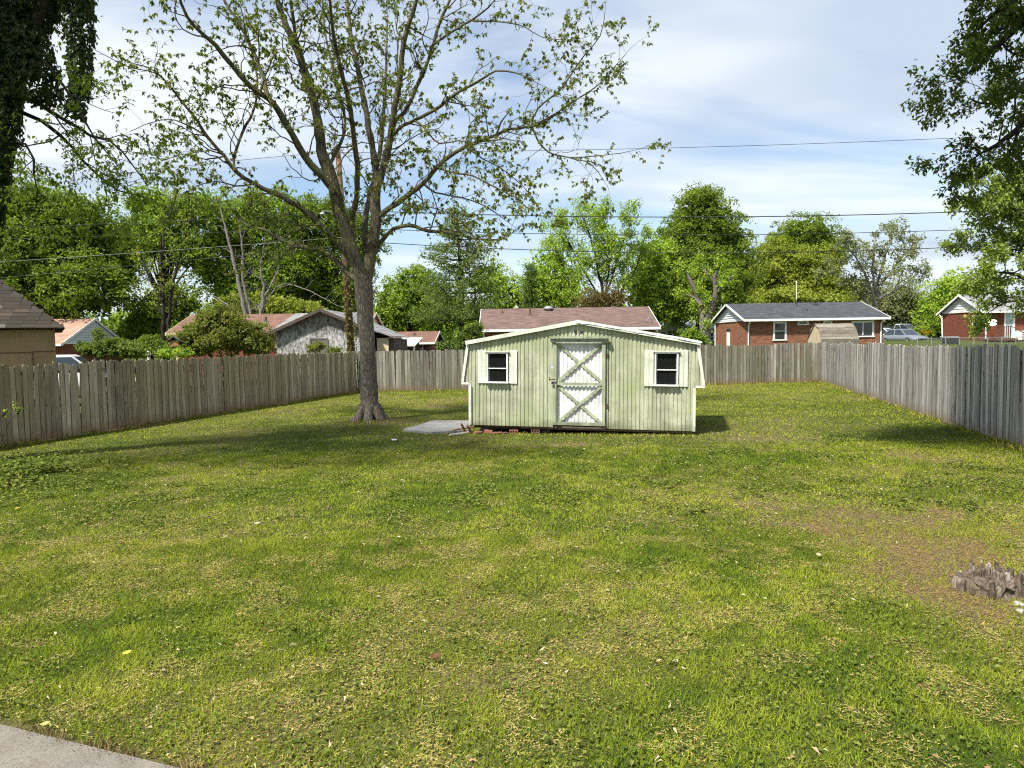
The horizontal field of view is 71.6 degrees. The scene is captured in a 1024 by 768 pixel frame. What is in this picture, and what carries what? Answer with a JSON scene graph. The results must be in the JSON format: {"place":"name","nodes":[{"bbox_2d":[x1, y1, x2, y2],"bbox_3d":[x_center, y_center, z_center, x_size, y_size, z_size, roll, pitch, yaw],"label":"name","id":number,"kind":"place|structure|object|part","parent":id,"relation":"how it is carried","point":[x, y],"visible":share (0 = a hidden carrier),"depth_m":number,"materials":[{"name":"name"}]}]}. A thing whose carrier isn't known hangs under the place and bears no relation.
{"place":"outdoors","nodes":[
{"label":"outdoors","id":0,"kind":"place"},
{"bbox_2d":[0,724,177,767],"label":"path","id":1,"kind":"structure","parent":0,"point":[19,749],"depth_m":3.58,"materials":[{"name":"concrete"}]},
{"bbox_2d":[0,338,1023,767],"bbox_3d":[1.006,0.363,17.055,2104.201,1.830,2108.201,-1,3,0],"label":"ground","id":2,"kind":"structure","parent":0,"point":[844,514],"depth_m":5.75,"materials":[{"name":"green plant"}]},
{"bbox_2d":[0,401,22,443],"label":"sapling","id":3,"kind":"object","parent":2,"relation":"on","point":[14,407],"visible":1,"depth_m":12.73,"materials":[{"name":"green plant"}]},
{"bbox_2d":[0,279,64,398],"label":"tan garage","id":4,"kind":"structure","parent":2,"relation":"on","point":[29,330],"depth_m":17.80,"materials":[{"name":"brown wood"}]},
{"bbox_2d":[0,163,153,320],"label":"broadleaf tree","id":5,"kind":"object","parent":2,"relation":"on","point":[74,293],"visible":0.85,"depth_m":55.05,"materials":[{"name":"green plant"}]},
{"bbox_2d":[54,318,122,367],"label":"gabled house","id":6,"kind":"structure","parent":2,"relation":"on","point":[71,335],"depth_m":52.61,"materials":[{"name":"red brick"}]},
{"bbox_2d":[56,354,135,395],"bbox_3d":[-17.177,-0.261,27.521,4.615,1.745,1.906,-2,4,-20],"label":"parked van","id":7,"kind":"object","parent":2,"relation":"on","point":[71,359],"visible":0.06,"depth_m":26.92,"materials":[{"name":"paint"}]},
{"bbox_3d":[-16.665,-0.731,26.911,1.345,0.580,0.143,-2,4,-20],"label":"side window","id":8,"kind":"part","parent":7,"relation":"part of","materials":[{"name":"glass"}]},
{"bbox_2d":[90,327,112,374],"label":"sapling","id":9,"kind":"object","parent":2,"relation":"on","point":[98,335],"visible":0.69,"depth_m":23.58,"materials":[{"name":"green plant"}]},
{"bbox_2d":[72,335,156,410],"bbox_3d":[-13.078,-0.260,23.463,2.571,2.702,1.325,-1,3,0],"label":"shrub","id":10,"kind":"object","parent":2,"relation":"on","point":[109,346],"visible":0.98,"depth_m":23.23,"materials":[{"name":"green plant"}]},
{"bbox_2d":[0,0,264,267],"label":"ivy clad tree","id":11,"kind":"object","parent":2,"relation":"on","point":[27,28],"visible":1,"depth_m":12.30,"materials":[{"name":"green plant"}]},
{"bbox_2d":[132,333,172,359],"bbox_3d":[-19.090,-1.181,37.891,2.250,3.064,1.743,-1,3,0],"label":"shrub","id":12,"kind":"object","parent":2,"relation":"on","point":[153,341],"visible":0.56,"depth_m":37.74,"materials":[{"name":"green plant"}]},
{"bbox_2d":[110,282,208,360],"bbox_3d":[-29.999,-4.744,59.837,8.979,7.741,5.579,-1,3,0],"label":"understorey tree","id":13,"kind":"object","parent":2,"relation":"on","point":[139,322],"visible":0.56,"depth_m":58.92,"materials":[{"name":"green plant"}]},
{"bbox_2d":[129,182,208,344],"bbox_3d":[-26.659,-9.355,55.194,5.188,13.414,6.747,-3,4,-35],"label":"open tree","id":14,"kind":"object","parent":2,"relation":"on","point":[162,291],"visible":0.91,"depth_m":55.79,"materials":[{"name":"green plant"}]},
{"bbox_2d":[104,183,235,360],"bbox_3d":[-31.700,-9.760,65.391,12.707,17.118,7.954,-1,3,0],"label":"broadleaf tree","id":15,"kind":"object","parent":2,"relation":"on","point":[153,210],"visible":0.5,"depth_m":64.25,"materials":[{"name":"green plant"}]},
{"bbox_2d":[166,336,180,363],"bbox_3d":[-16.042,-0.913,34.017,0.720,2.736,0.550,-1,3,0],"label":"bird feeder","id":16,"kind":"object","parent":2,"relation":"on","point":[176,343],"visible":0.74,"depth_m":33.78,"materials":[{"name":"brown wood"}]},
{"bbox_2d":[154,345,194,358],"bbox_3d":[-14.996,-0.538,31.703,1.750,2.440,1.331,-1,3,0],"label":"shrub","id":17,"kind":"object","parent":2,"relation":"on","point":[166,352],"visible":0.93,"depth_m":31.42,"materials":[{"name":"green plant"}]},
{"bbox_2d":[0,351,356,446],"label":"wooden fence","id":18,"kind":"object","parent":2,"relation":"on","point":[171,389],"visible":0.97,"depth_m":19.68,"materials":[{"name":"grey wood"}]},
{"bbox_2d":[165,301,277,387],"bbox_3d":[-14.128,-1.742,34.365,5.012,4.501,3.413,0,4,22],"label":"shrub","id":19,"kind":"object","parent":2,"relation":"on","point":[208,333],"visible":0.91,"depth_m":33.86,"materials":[{"name":"green plant"}]},
{"bbox_2d":[182,182,322,313],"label":"broadleaf tree","id":20,"kind":"object","parent":2,"relation":"on","point":[223,285],"visible":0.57,"depth_m":67.69,"materials":[{"name":"green plant"}]},
{"bbox_2d":[211,289,328,313],"bbox_3d":[-20.751,-4.732,61.753,10.525,7.093,5.168,-1,3,0],"label":"understorey tree","id":21,"kind":"object","parent":2,"relation":"on","point":[286,306],"visible":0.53,"depth_m":60.94,"materials":[{"name":"green plant"}]},
{"bbox_2d":[165,312,383,374],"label":"long house","id":22,"kind":"structure","parent":2,"relation":"on","point":[276,320],"depth_m":50.31,"materials":[{"name":"red brick"}]},
{"bbox_2d":[210,196,342,313],"bbox_3d":[-18.055,-8.212,54.236,11.085,12.798,3.038,0,4,8],"label":"dead tree","id":23,"kind":"object","parent":2,"relation":"on","point":[261,306],"visible":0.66,"depth_m":54.53,"materials":[{"name":"brown wood"}]},
{"bbox_2d":[305,340,342,356],"bbox_3d":[-9.177,-0.896,34.753,1.826,2.573,1.082,-1,3,0],"label":"shrub","id":24,"kind":"object","parent":2,"relation":"on","point":[317,346],"visible":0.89,"depth_m":34.57,"materials":[{"name":"green plant"}]},
{"bbox_2d":[264,192,392,313],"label":"broadleaf tree","id":25,"kind":"object","parent":2,"relation":"on","point":[327,280],"visible":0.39,"depth_m":71.52,"materials":[{"name":"green plant"}]},
{"bbox_2d":[268,308,408,383],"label":"stucco garage","id":26,"kind":"structure","parent":2,"relation":"on","point":[299,334],"depth_m":36.22,"materials":[{"name":"grey"}]},
{"bbox_2d":[310,338,327,355],"bbox_3d":[-9.839,-1.880,36.231,1.002,0.918,0.120,-1,3,0],"label":"boarded window","id":27,"kind":"structure","parent":26,"relation":"in","point":[325,340],"depth_m":36.21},
{"bbox_2d":[320,150,357,387],"bbox_3d":[-8.072,-5.194,32.940,0.744,11.706,1.985,2,5,44],"label":"utility pole","id":28,"kind":"object","parent":2,"relation":"on","point":[348,319],"visible":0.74,"depth_m":33.28,"materials":[{"name":"brown wood"}]},
{"bbox_2d":[16,229,297,238],"bbox_3d":[-17.549,-6.951,33.001,19.494,0.333,0.014,-1,3,0],"label":"power line","id":29,"kind":"object","parent":28,"relation":"attached to","point":[155,234],"visible":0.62,"depth_m":33.00,"materials":[{"name":"black rubber"}]},
{"bbox_2d":[2,246,331,277],"bbox_3d":[-17.582,-5.545,33.086,19.650,1.541,0.018,-1,3,0],"label":"power line","id":30,"kind":"object","parent":28,"relation":"attached to","point":[152,263],"visible":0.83,"depth_m":33.08,"materials":[{"name":"black rubber"}]},
{"bbox_2d":[13,152,330,189],"bbox_3d":[-17.599,-9.508,32.845,19.260,2.148,0.020,-1,3,0],"label":"power line","id":31,"kind":"object","parent":28,"relation":"attached to","point":[170,167],"visible":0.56,"depth_m":32.81,"materials":[{"name":"black rubber"}]},
{"bbox_2d":[17,213,326,227],"bbox_3d":[-17.533,-7.521,32.966,19.486,0.591,0.016,-1,3,0],"label":"power line","id":32,"kind":"object","parent":28,"relation":"attached to","point":[152,221],"visible":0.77,"depth_m":32.96,"materials":[{"name":"black rubber"}]},
{"bbox_2d":[6,237,340,261],"bbox_3d":[-17.559,-6.143,33.050,19.606,1.081,0.018,-1,3,0],"label":"power line","id":33,"kind":"object","parent":28,"relation":"attached to","point":[165,250],"visible":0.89,"depth_m":33.04,"materials":[{"name":"black rubber"}]},
{"bbox_2d":[339,136,993,152],"bbox_3d":[9.571,-11.154,32.770,35.128,0.514,0.020,-1,3,0],"label":"power line","id":34,"kind":"object","parent":28,"relation":"attached to","point":[691,147],"visible":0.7,"depth_m":32.77,"materials":[{"name":"black rubber"}]},
{"bbox_2d":[346,209,1023,217],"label":"power line","id":35,"kind":"object","parent":28,"relation":"attached to","point":[726,216],"visible":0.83,"depth_m":32.96,"materials":[{"name":"black rubber"}]},
{"bbox_2d":[356,227,1023,234],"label":"power line","id":36,"kind":"object","parent":28,"relation":"attached to","point":[729,234],"visible":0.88,"depth_m":33.02,"materials":[{"name":"black rubber"}]},
{"bbox_2d":[357,241,1023,252],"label":"power line","id":37,"kind":"object","parent":28,"relation":"attached to","point":[696,252],"visible":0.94,"depth_m":33.06,"materials":[{"name":"black rubber"}]},
{"bbox_2d":[54,0,671,422],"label":"shade tree","id":38,"kind":"object","parent":2,"relation":"on","point":[370,408],"visible":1,"depth_m":18.68,"materials":[{"name":"green plant"}]},
{"bbox_2d":[403,337,422,367],"bbox_3d":[-7.579,-1.930,52.228,1.544,3.077,4.512,-1,3,0],"label":"carport","id":39,"kind":"object","parent":2,"relation":"on","point":[412,343],"visible":0.27,"depth_m":53.51,"materials":[{"name":"white paint"}]},
{"bbox_2d":[393,331,443,367],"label":"house","id":40,"kind":"structure","parent":2,"relation":"on","point":[428,341],"depth_m":56.93,"materials":[{"name":"orange brick"}]},
{"bbox_2d":[373,261,472,337],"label":"broadleaf tree","id":41,"kind":"object","parent":2,"relation":"on","point":[390,310],"visible":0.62,"depth_m":70.46,"materials":[{"name":"green plant"}]},
{"bbox_2d":[430,653,440,657],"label":"fallen leaf","id":42,"kind":"object","parent":2,"relation":"on","point":[435,655],"visible":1,"depth_m":4.58,"materials":[{"name":"brown plant"}]},
{"bbox_2d":[403,420,469,433],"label":"paving slab","id":43,"kind":"structure","parent":2,"relation":"on","point":[438,426],"depth_m":17.10,"materials":[{"name":"grey concrete"}]},
{"bbox_2d":[450,426,480,431],"bbox_3d":[-1.080,1.022,16.392,0.767,0.036,0.106,-8,7,-20],"label":"board scrap","id":44,"kind":"object","parent":43,"relation":"on","point":[464,427],"visible":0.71,"depth_m":16.36,"materials":[{"name":"brown wood"}]},
{"bbox_2d":[435,339,457,351],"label":"shrub","id":45,"kind":"object","parent":2,"relation":"on","point":[447,344],"visible":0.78,"depth_m":43.63,"materials":[{"name":"green plant"}]},
{"bbox_2d":[401,204,510,363],"bbox_3d":[-5.078,-8.495,61.555,10.148,14.000,11.431,-1,3,0],"label":"pine tree","id":46,"kind":"object","parent":2,"relation":"on","point":[475,306],"visible":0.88,"depth_m":60.74,"materials":[{"name":"green plant"}]},
{"bbox_2d":[449,431,468,435],"bbox_3d":[-1.206,1.111,15.867,0.502,0.036,0.071,-9,6,-14],"label":"board scrap","id":47,"kind":"object","parent":2,"relation":"on","point":[458,433],"visible":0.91,"depth_m":15.85,"materials":[{"name":"white wood"}]},
{"bbox_2d":[453,321,488,350],"bbox_3d":[-2.178,-1.670,38.007,1.931,3.370,1.264,-1,3,0],"label":"shrub","id":48,"kind":"object","parent":2,"relation":"on","point":[473,330],"visible":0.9,"depth_m":37.72,"materials":[{"name":"green plant"}]},
{"bbox_2d":[484,429,492,433],"bbox_3d":[-0.533,1.085,16.163,0.204,0.093,0.135,6,5,11],"label":"brick fragment","id":49,"kind":"object","parent":2,"relation":"on","point":[486,431],"visible":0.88,"depth_m":16.11,"materials":[{"name":"brick"}]},
{"bbox_2d":[0,436,1023,767],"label":"weeds","id":50,"kind":"object","parent":2,"relation":"on","point":[18,468],"visible":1,"depth_m":6.01,"materials":[{"name":"green plant"}]},
{"bbox_2d":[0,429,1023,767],"bbox_3d":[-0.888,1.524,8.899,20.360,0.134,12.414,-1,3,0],"label":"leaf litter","id":51,"kind":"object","parent":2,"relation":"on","point":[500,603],"visible":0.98,"depth_m":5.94,"materials":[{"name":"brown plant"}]},
{"bbox_2d":[509,430,517,433],"bbox_3d":[0.040,1.071,15.918,0.200,0.090,0.057,0,4,11],"label":"loose brick","id":52,"kind":"object","parent":2,"relation":"on","point":[512,431],"visible":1,"depth_m":15.90,"materials":[{"name":"red brick"}]},
{"bbox_2d":[516,263,543,307],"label":"cedar tree","id":53,"kind":"object","parent":2,"relation":"on","point":[530,271],"visible":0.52,"depth_m":67.37,"materials":[{"name":"green plant"}]},
{"bbox_2d":[470,238,595,308],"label":"broadleaf tree","id":54,"kind":"object","parent":2,"relation":"on","point":[541,268],"visible":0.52,"depth_m":74.46,"materials":[{"name":"green plant"}]},
{"bbox_2d":[531,429,539,432],"bbox_3d":[0.530,1.059,15.979,0.200,0.090,0.057,0,4,17],"label":"loose brick","id":55,"kind":"object","parent":2,"relation":"on","point":[535,430],"visible":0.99,"depth_m":15.96,"materials":[{"name":"brick"}]},
{"bbox_2d":[81,291,1021,358],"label":"forest","id":56,"kind":"object","parent":2,"relation":"on","point":[108,322],"visible":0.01,"depth_m":125.85,"materials":[{"name":"green plant"}]},
{"bbox_2d":[479,306,660,337],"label":"ranch house","id":57,"kind":"structure","parent":2,"relation":"on","point":[498,321],"depth_m":46.74,"materials":[{"name":"orange brick"}]},
{"bbox_2d":[461,320,704,432],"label":"garden shed","id":58,"kind":"structure","parent":2,"relation":"on","point":[578,375],"depth_m":15.55,"materials":[{"name":"green wood"}]},
{"bbox_2d":[485,351,509,382],"bbox_3d":[-0.331,-0.379,15.990,0.568,0.715,0.120,1,4,14],"label":"window","id":59,"kind":"structure","parent":58,"relation":"in","point":[497,372],"depth_m":16.01,"materials":[{"name":"white paint"}]},
{"bbox_2d":[549,342,605,425],"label":"door","id":60,"kind":"structure","parent":58,"relation":"in","point":[579,368],"depth_m":15.58,"materials":[{"name":"wood"}]},
{"bbox_2d":[653,351,679,385],"bbox_3d":[3.282,-0.325,15.081,0.562,0.743,0.120,1,4,14],"label":"window","id":61,"kind":"structure","parent":58,"relation":"in","point":[666,360],"depth_m":15.11,"materials":[{"name":"white paint"}]},
{"bbox_2d":[357,342,823,391],"bbox_3d":[3.827,-0.742,32.636,21.730,2.057,0.174,-1,3,-2],"label":"wooden fence","id":62,"kind":"object","parent":2,"relation":"on","point":[771,366],"visible":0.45,"depth_m":32.79,"materials":[{"name":"grey wood"}]},
{"bbox_2d":[538,191,663,307],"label":"open tree","id":63,"kind":"object","parent":2,"relation":"on","point":[610,245],"visible":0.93,"depth_m":65.53,"materials":[{"name":"green plant"}]},
{"bbox_2d":[571,282,636,307],"bbox_3d":[7.762,-5.122,59.885,5.615,7.035,3.806,0,4,21],"label":"rusty shrub","id":64,"kind":"object","parent":2,"relation":"on","point":[593,300],"visible":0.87,"depth_m":59.31,"materials":[{"name":"orange plant"}]},
{"bbox_2d":[619,231,694,330],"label":"broadleaf tree","id":65,"kind":"object","parent":2,"relation":"on","point":[650,296],"visible":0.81,"depth_m":67.48,"materials":[{"name":"green plant"}]},
{"bbox_2d":[655,320,714,345],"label":"white gabled house","id":66,"kind":"structure","parent":2,"relation":"on","point":[668,330],"depth_m":75.21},
{"bbox_2d":[677,325,712,344],"bbox_3d":[10.809,-2.020,41.934,2.089,3.052,1.619,-1,3,0],"label":"shrub","id":67,"kind":"object","parent":2,"relation":"on","point":[693,333],"visible":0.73,"depth_m":41.63,"materials":[{"name":"green plant"}]},
{"bbox_2d":[632,180,768,336],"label":"maple tree","id":68,"kind":"object","parent":2,"relation":"on","point":[692,231],"visible":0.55,"depth_m":69.44,"materials":[{"name":"green plant"}]},
{"bbox_2d":[673,250,740,359],"bbox_3d":[12.100,-4.931,44.278,3.738,6.940,2.887,1,4,32],"label":"pruned tree","id":69,"kind":"object","parent":2,"relation":"on","point":[705,318],"visible":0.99,"depth_m":43.85,"materials":[{"name":"green plant"}]},
{"bbox_2d":[737,245,762,302],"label":"broadleaf tree","id":70,"kind":"object","parent":2,"relation":"on","point":[752,256],"visible":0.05,"depth_m":82.47,"materials":[{"name":"green plant"}]},
{"bbox_2d":[746,284,852,302],"bbox_3d":[24.232,-5.577,59.692,9.057,5.788,4.300,-1,3,0],"label":"understorey tree","id":71,"kind":"object","parent":2,"relation":"on","point":[782,295],"visible":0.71,"depth_m":58.82,"materials":[{"name":"green plant"}]},
{"bbox_2d":[710,281,890,357],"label":"brick house","id":72,"kind":"structure","parent":2,"relation":"on","point":[756,324],"depth_m":52.39,"materials":[{"name":"red brick"}]},
{"bbox_2d":[727,332,729,345],"bbox_3d":[17.216,-3.390,56.515,0.035,1.492,0.800,-1,3,0],"label":"door","id":73,"kind":"structure","parent":72,"relation":"in","point":[728,333],"depth_m":56.40,"materials":[{"name":"white paint"}]},
{"bbox_2d":[772,321,786,340],"bbox_3d":[19.715,-3.894,52.267,1.064,1.395,0.120,-1,3,0],"label":"window","id":74,"kind":"structure","parent":72,"relation":"in","point":[779,328],"depth_m":52.25,"materials":[{"name":"white paint"}]},
{"bbox_2d":[797,321,808,324],"bbox_3d":[21.412,-4.508,52.231,0.886,0.351,0.120,-1,3,0],"label":"window","id":75,"kind":"structure","parent":72,"relation":"in","point":[799,322],"depth_m":52.20,"materials":[{"name":"white paint"}]},
{"bbox_2d":[852,320,874,336],"bbox_3d":[25.824,-4.059,52.263,1.720,1.201,0.120,-1,3,0],"label":"window","id":76,"kind":"structure","parent":72,"relation":"in","point":[864,328],"depth_m":52.25,"materials":[{"name":"grey glass"}]},
{"bbox_2d":[743,233,860,303],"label":"broadleaf tree","id":77,"kind":"object","parent":2,"relation":"on","point":[787,269],"visible":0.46,"depth_m":77.69,"materials":[{"name":"green plant"}]},
{"bbox_2d":[758,210,850,277],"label":"maple tree","id":78,"kind":"object","parent":2,"relation":"on","point":[799,231],"visible":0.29,"depth_m":89.34,"materials":[{"name":"green plant"}]},
{"bbox_2d":[807,323,858,355],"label":"storage shed","id":79,"kind":"structure","parent":2,"relation":"on","point":[835,333],"depth_m":45.97,"materials":[{"name":"beige wood"}]},
{"bbox_2d":[813,216,932,310],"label":"open tree","id":80,"kind":"object","parent":2,"relation":"on","point":[846,240],"visible":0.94,"depth_m":69.38,"materials":[{"name":"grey plant"}]},
{"bbox_2d":[849,275,931,326],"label":"broadleaf tree","id":81,"kind":"object","parent":2,"relation":"on","point":[896,308],"visible":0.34,"depth_m":86.39,"materials":[{"name":"green plant"}]},
{"bbox_2d":[894,324,914,329],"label":"pickup truck","id":82,"kind":"object","parent":2,"relation":"on","point":[902,326],"visible":0.02,"depth_m":74.29,"materials":[{"name":"paint"}]},
{"bbox_2d":[883,329,928,340],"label":"parked car","id":83,"kind":"object","parent":2,"relation":"on","point":[900,335],"visible":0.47,"depth_m":65.33,"materials":[{"name":"paint"}]},
{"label":"side window","id":84,"kind":"part","parent":83,"relation":"part of","materials":[{"name":"grey glass"}]},
{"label":"side window","id":85,"kind":"part","parent":83,"relation":"part of","materials":[{"name":"grey glass"}]},
{"bbox_2d":[822,341,1023,447],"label":"wooden fence","id":86,"kind":"object","parent":2,"relation":"on","point":[985,393],"visible":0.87,"depth_m":16.45,"materials":[{"name":"grey wood"}]},
{"bbox_2d":[910,314,941,339],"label":"understorey tree","id":87,"kind":"object","parent":2,"relation":"on","point":[935,328],"visible":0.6,"depth_m":67.43,"materials":[{"name":"green plant"}]},
{"bbox_2d":[920,326,931,335],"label":"forsythia bush","id":88,"kind":"object","parent":2,"relation":"on","point":[925,332],"visible":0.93,"depth_m":65.68,"materials":[{"name":"yellow plant"}]},
{"bbox_2d":[908,264,995,325],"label":"round tree","id":89,"kind":"object","parent":2,"relation":"on","point":[940,298],"visible":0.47,"depth_m":81.08,"materials":[{"name":"green plant"}]},
{"bbox_2d":[900,0,1023,212],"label":"oak tree","id":90,"kind":"object","parent":2,"relation":"on","point":[977,50],"visible":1,"depth_m":12.68,"materials":[{"name":"green plant"}]},
{"bbox_2d":[913,337,1021,345],"bbox_3d":[36.322,-3.171,55.945,9.759,1.040,0.060,-1,3,0],"label":"chain link fence","id":91,"kind":"object","parent":2,"relation":"on","point":[966,339],"visible":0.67,"depth_m":55.92,"materials":[{"name":"metal"}]},
{"bbox_2d":[935,153,1023,340],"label":"open tree","id":92,"kind":"object","parent":2,"relation":"on","point":[986,274],"visible":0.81,"depth_m":33.41,"materials":[{"name":"green plant"}]},
{"bbox_2d":[936,294,1023,340],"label":"red brick house","id":93,"kind":"structure","parent":2,"relation":"on","point":[952,311],"depth_m":61.70,"materials":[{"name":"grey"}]},
{"bbox_2d":[984,319,996,328],"bbox_3d":[39.932,-5.016,59.458,0.756,0.788,1.205,-1,4,-6],"label":"satellite dish","id":94,"kind":"object","parent":93,"relation":"attached to","point":[994,324],"visible":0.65,"depth_m":59.20,"materials":[{"name":"white paint"}]},
{"bbox_2d":[1004,312,1014,337],"bbox_3d":[42.054,-4.980,60.036,0.994,2.193,0.120,-1,3,0],"label":"door","id":95,"kind":"structure","parent":93,"relation":"in","point":[1007,316],"depth_m":60.01,"materials":[{"name":"white paint"}]},
{"bbox_2d":[952,560,1023,601],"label":"tree stump","id":96,"kind":"object","parent":2,"relation":"on","point":[998,582],"visible":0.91,"depth_m":5.62,"materials":[{"name":"grey wood"}]},
{"bbox_2d":[981,326,1023,341],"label":"porch steps","id":97,"kind":"structure","parent":2,"relation":"on","point":[1010,339],"depth_m":58.12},
{"bbox_2d":[4,0,1023,320],"label":"sky","id":98,"kind":"structure","parent":0,"point":[736,74],"materials":[{"name":"blue"}]},
{"bbox_2d":[941,336,958,343],"bbox_3d":[35.317,-3.525,57.225,1.060,0.602,0.660,-1,3,0],"label":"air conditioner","id":99,"kind":"object","parent":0,"point":[951,339],"visible":0.88,"depth_m":56.93,"materials":[{"name":"metal"}]}
]}

